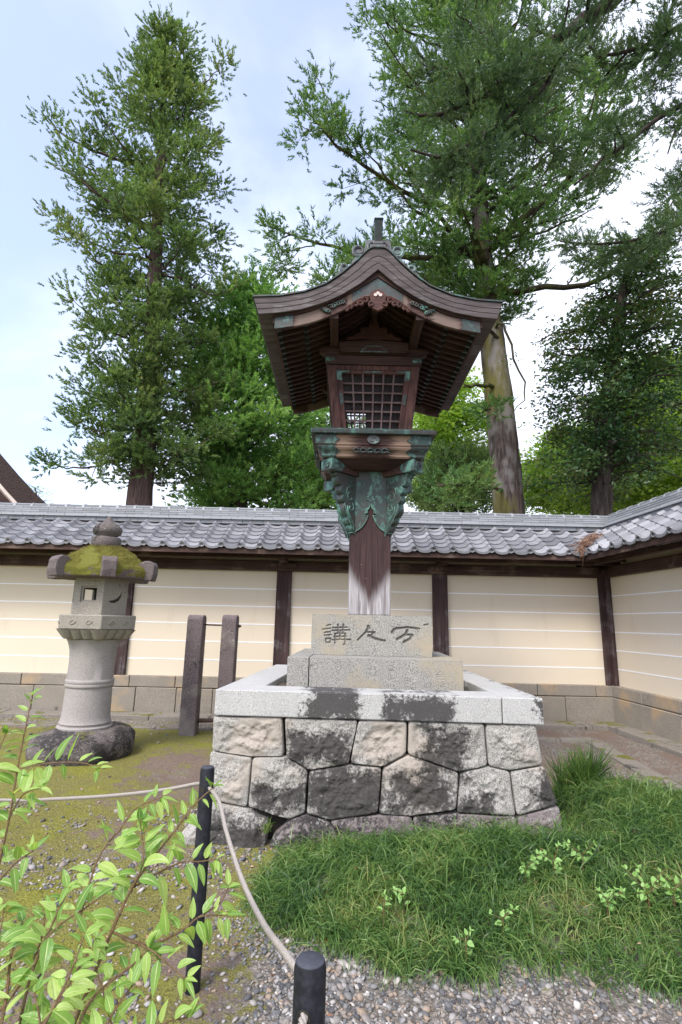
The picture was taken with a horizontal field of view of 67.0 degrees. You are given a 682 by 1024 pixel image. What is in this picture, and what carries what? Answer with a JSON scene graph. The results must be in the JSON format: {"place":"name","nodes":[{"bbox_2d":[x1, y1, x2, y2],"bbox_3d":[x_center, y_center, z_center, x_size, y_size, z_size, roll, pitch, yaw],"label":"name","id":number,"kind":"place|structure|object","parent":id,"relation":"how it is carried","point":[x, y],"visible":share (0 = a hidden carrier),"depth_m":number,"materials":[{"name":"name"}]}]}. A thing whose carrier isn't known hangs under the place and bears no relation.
{"place":"outdoors","nodes":[
{"label":"outdoors","id":0,"kind":"place"},
{"bbox_2d":[0,717,681,1023],"bbox_3d":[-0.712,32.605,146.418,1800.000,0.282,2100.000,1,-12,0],"label":"ground","id":1,"kind":"structure","parent":0,"point":[138,763],"depth_m":2.86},
{"bbox_2d":[0,454,45,503],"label":"temple hall","id":2,"kind":"structure","parent":1,"relation":"on","point":[15,487],"depth_m":20.61,"materials":[{"name":"brown wood"}]},
{"bbox_2d":[26,481,57,503],"bbox_3d":[-17.693,2.745,29.864,3.184,9.580,2.195,-5,-14,27],"label":"young tree","id":3,"kind":"object","parent":1,"relation":"on","point":[35,489],"visible":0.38,"depth_m":30.86,"materials":[{"name":"green plant"}]},
{"bbox_2d":[0,686,110,893],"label":"sapling","id":4,"kind":"object","parent":1,"relation":"on","point":[23,778],"visible":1,"depth_m":1.47,"materials":[{"name":"green plant"}]},
{"bbox_2d":[25,517,157,766],"bbox_3d":[-2.844,1.423,5.974,1.270,2.791,1.161,1,-12,0],"label":"stone lantern","id":5,"kind":"object","parent":1,"relation":"on","point":[105,567],"visible":1,"depth_m":5.68,"materials":[{"name":"stone"}]},
{"bbox_2d":[73,592,121,602],"bbox_3d":[-2.837,0.974,5.927,0.562,0.135,0.151,1,-12,0],"label":"crescent window","id":6,"kind":"structure","parent":5,"relation":"in","point":[112,601],"depth_m":5.93,"materials":[{"name":"black"}]},
{"bbox_2d":[0,777,247,1023],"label":"sapling","id":7,"kind":"object","parent":1,"relation":"on","point":[40,1011],"visible":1,"depth_m":1.09,"materials":[{"name":"green plant"}]},
{"bbox_2d":[20,1,250,505],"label":"cedar tree","id":8,"kind":"object","parent":1,"relation":"on","point":[165,70],"visible":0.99,"depth_m":18.44,"materials":[{"name":"green plant"}]},
{"bbox_2d":[0,802,332,1023],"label":"moss","id":9,"kind":"object","parent":1,"relation":"on","point":[114,889],"visible":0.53,"depth_m":2.88,"materials":[{"name":"green plant"}]},
{"bbox_2d":[184,765,214,995],"bbox_3d":[-0.601,1.597,2.180,0.062,0.960,0.066,1,-12,0],"label":"rope bollard","id":10,"kind":"object","parent":1,"relation":"on","point":[204,816],"visible":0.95,"depth_m":2.18,"materials":[{"name":"black metal"}]},
{"bbox_2d":[0,782,307,1023],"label":"rope","id":11,"kind":"object","parent":10,"relation":"attached to","point":[283,951],"visible":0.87,"depth_m":1.83,"materials":[{"name":"beige fabric"}]},
{"bbox_2d":[178,615,241,735],"bbox_3d":[-1.778,2.249,7.038,0.734,1.660,0.255,4,-12,-14],"label":"stone post pair","id":12,"kind":"object","parent":1,"relation":"on","point":[189,720],"visible":0.71,"depth_m":6.98,"materials":[{"name":"stone"}]},
{"bbox_2d":[138,255,335,509],"bbox_3d":[-3.930,-2.725,21.808,9.924,17.452,10.246,1,-12,0],"label":"cedar tree","id":13,"kind":"object","parent":1,"relation":"on","point":[234,476],"visible":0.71,"depth_m":20.45,"materials":[{"name":"green plant"}]},
{"bbox_2d":[292,951,325,1023],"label":"rope bollard","id":14,"kind":"object","parent":1,"relation":"on","point":[309,992],"visible":1,"depth_m":0.96,"materials":[{"name":"black metal"}]},
{"bbox_2d":[262,406,365,509],"bbox_3d":[-0.945,-0.863,25.694,6.927,15.575,6.885,11,-15,-37],"label":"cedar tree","id":15,"kind":"object","parent":1,"relation":"on","point":[326,506],"visible":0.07,"depth_m":24.76,"materials":[{"name":"green plant"}]},
{"bbox_2d":[0,502,656,721],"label":"plaster wall","id":16,"kind":"structure","parent":1,"relation":"on","point":[515,601],"depth_m":8.46,"materials":[{"name":"paint"}]},
{"bbox_2d":[567,529,603,565],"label":"dead twigs","id":17,"kind":"object","parent":16,"relation":"on","point":[591,539],"visible":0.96,"depth_m":8.09,"materials":[{"name":"brown plant"}]},
{"bbox_2d":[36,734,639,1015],"bbox_3d":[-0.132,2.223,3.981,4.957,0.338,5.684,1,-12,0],"label":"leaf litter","id":18,"kind":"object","parent":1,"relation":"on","point":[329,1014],"visible":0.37,"depth_m":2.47,"materials":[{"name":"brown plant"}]},
{"bbox_2d":[0,717,681,1023],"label":"gravel","id":19,"kind":"structure","parent":1,"relation":"on","point":[340,984],"depth_m":2.15,"materials":[{"name":"grey gravel"}]},
{"bbox_2d":[0,709,681,757],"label":"kerb","id":20,"kind":"structure","parent":1,"relation":"on","point":[652,740],"depth_m":7.68,"materials":[{"name":"stone"}]},
{"bbox_2d":[0,722,681,789],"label":"drain paving","id":21,"kind":"structure","parent":1,"relation":"on","point":[630,763],"depth_m":6.40,"materials":[{"name":"stone"}]},
{"bbox_2d":[179,664,562,849],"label":"stone platform","id":22,"kind":"structure","parent":1,"relation":"on","point":[283,755],"depth_m":3.61,"materials":[{"name":"stone"}]},
{"bbox_2d":[259,816,275,833],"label":"weed","id":23,"kind":"object","parent":22,"relation":"attached to","point":[266,828],"visible":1,"depth_m":3.45,"materials":[{"name":"green plant"}]},
{"bbox_2d":[286,614,463,690],"bbox_3d":[0.299,1.325,4.899,1.485,0.664,1.428,1,-12,0],"label":"stone pedestal","id":24,"kind":"object","parent":22,"relation":"on","point":[372,651],"visible":0.93,"depth_m":4.34,"materials":[{"name":"stone"}]},
{"bbox_2d":[253,217,503,614],"bbox_3d":[0.301,-0.736,5.322,2.204,3.543,2.126,1,-12,0],"label":"wooden lantern","id":25,"kind":"object","parent":24,"relation":"on","point":[382,337],"visible":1,"depth_m":4.90,"materials":[{"name":"brown wood"}]},
{"bbox_2d":[344,401,400,428],"bbox_3d":[0.305,-0.916,5.741,0.733,0.693,0.141,1,-12,0],"label":"window frame","id":26,"kind":"structure","parent":25,"relation":"in","point":[356,404],"depth_m":5.81,"materials":[{"name":"brown wood"}]},
{"bbox_2d":[336,365,410,428],"bbox_3d":[0.308,-1.071,5.012,0.733,0.693,0.141,1,-12,0],"label":"window frame","id":27,"kind":"structure","parent":25,"relation":"in","point":[356,370],"depth_m":5.01,"materials":[{"name":"brown wood"}]},
{"bbox_2d":[392,886,409,913],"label":"seedling","id":28,"kind":"object","parent":1,"relation":"on","point":[399,896],"visible":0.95,"depth_m":2.57,"materials":[{"name":"green plant"}]},
{"bbox_2d":[235,737,681,1012],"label":"grass","id":29,"kind":"structure","parent":1,"relation":"on","point":[641,798],"depth_m":2.71,"materials":[{"name":"green plant"}]},
{"bbox_2d":[376,889,391,928],"bbox_3d":[0.208,1.958,2.531,0.078,0.159,0.054,8,-14,-30],"label":"seedling","id":30,"kind":"object","parent":29,"relation":"on","point":[385,903],"visible":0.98,"depth_m":2.54,"materials":[{"name":"green plant"}]},
{"bbox_2d":[452,926,474,961],"bbox_3d":[0.546,1.929,2.279,0.114,0.153,0.058,1,-12,0],"label":"seedling","id":31,"kind":"object","parent":29,"relation":"on","point":[468,943],"visible":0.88,"depth_m":2.28,"materials":[{"name":"green plant"}]},
{"bbox_2d":[489,904,519,934],"bbox_3d":[0.776,1.944,2.410,0.148,0.168,0.086,1,-12,0],"label":"seedling","id":32,"kind":"object","parent":29,"relation":"on","point":[499,922],"visible":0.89,"depth_m":2.44,"materials":[{"name":"green plant"}]},
{"bbox_2d":[519,849,541,886],"bbox_3d":[1.001,1.907,2.734,0.151,0.204,0.072,6,-13,-20],"label":"seedling","id":33,"kind":"object","parent":29,"relation":"on","point":[532,865],"visible":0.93,"depth_m":2.75,"materials":[{"name":"green plant"}]},
{"bbox_2d":[539,841,562,875],"bbox_3d":[1.153,1.912,2.813,0.112,0.193,0.141,-7,-14,34],"label":"seedling","id":34,"kind":"object","parent":29,"relation":"on","point":[556,867],"visible":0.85,"depth_m":2.80,"materials":[{"name":"green plant"}]},
{"bbox_2d":[563,839,596,871],"bbox_3d":[1.330,1.905,2.852,0.177,0.202,0.103,-6,-14,31],"label":"seedling","id":35,"kind":"object","parent":29,"relation":"on","point":[582,858],"visible":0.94,"depth_m":2.86,"materials":[{"name":"green plant"}]},
{"bbox_2d":[595,886,625,924],"bbox_3d":[1.330,1.931,2.525,0.181,0.198,0.080,5,-13,-17],"label":"seedling","id":36,"kind":"object","parent":29,"relation":"on","point":[611,894],"visible":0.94,"depth_m":2.54,"materials":[{"name":"green plant"}]},
{"bbox_2d":[621,864,670,913],"bbox_3d":[1.547,1.896,2.582,0.221,0.243,0.181,1,-12,0],"label":"seedling","id":37,"kind":"object","parent":29,"relation":"on","point":[642,894],"visible":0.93,"depth_m":2.59,"materials":[{"name":"green plant"}]},
{"bbox_2d":[656,874,681,911],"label":"seedling","id":38,"kind":"object","parent":29,"relation":"on","point":[670,892],"visible":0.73,"depth_m":2.59,"materials":[{"name":"green plant"}]},
{"bbox_2d":[247,0,681,513],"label":"cedar tree","id":39,"kind":"object","parent":1,"relation":"on","point":[478,248],"visible":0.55,"depth_m":15.02,"materials":[{"name":"green plant"}]},
{"bbox_2d":[405,430,540,512],"bbox_3d":[4.236,1.220,18.068,4.754,8.537,4.842,1,-12,0],"label":"cypress tree","id":40,"kind":"object","parent":1,"relation":"on","point":[447,455],"visible":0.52,"depth_m":18.09,"materials":[{"name":"green plant"}]},
{"bbox_2d":[405,366,549,511],"bbox_3d":[5.210,-0.288,22.398,7.480,13.323,8.458,-6,-14,31],"label":"maple tree","id":41,"kind":"object","parent":1,"relation":"on","point":[451,423],"visible":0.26,"depth_m":22.18,"materials":[{"name":"green plant"}]},
{"bbox_2d":[385,0,681,302],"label":"cedar tree","id":42,"kind":"object","parent":1,"relation":"on","point":[551,48],"visible":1,"depth_m":10.66,"materials":[{"name":"green plant"}]},
{"bbox_2d":[492,420,586,514],"bbox_3d":[10.739,1.010,24.274,7.609,11.827,6.458,1,-12,0],"label":"maple tree","id":43,"kind":"object","parent":1,"relation":"on","point":[533,505],"visible":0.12,"depth_m":24.48,"materials":[{"name":"green plant"}]},
{"bbox_2d":[540,987,556,996],"bbox_3d":[0.865,2.010,2.161,0.066,0.021,0.058,-10,-16,42],"label":"flat stone","id":44,"kind":"object","parent":1,"relation":"on","point":[550,992],"visible":0.99,"depth_m":2.15,"materials":[{"name":"beige stone"}]},
{"bbox_2d":[501,228,681,515],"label":"broadleaf tree","id":45,"kind":"object","parent":1,"relation":"on","point":[608,442],"visible":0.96,"depth_m":13.09,"materials":[{"name":"green plant"}]},
{"bbox_2d":[534,332,681,514],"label":"maple tree","id":46,"kind":"object","parent":1,"relation":"on","point":[644,492],"visible":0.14,"depth_m":18.32,"materials":[{"name":"green plant"}]},
{"bbox_2d":[577,487,681,743],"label":"plaster wall","id":47,"kind":"structure","parent":1,"relation":"on","point":[643,594],"depth_m":7.40,"materials":[{"name":"paint"}]},
{"bbox_2d":[0,0,681,514],"label":"sky","id":48,"kind":"structure","parent":0,"point":[45,45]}
]}

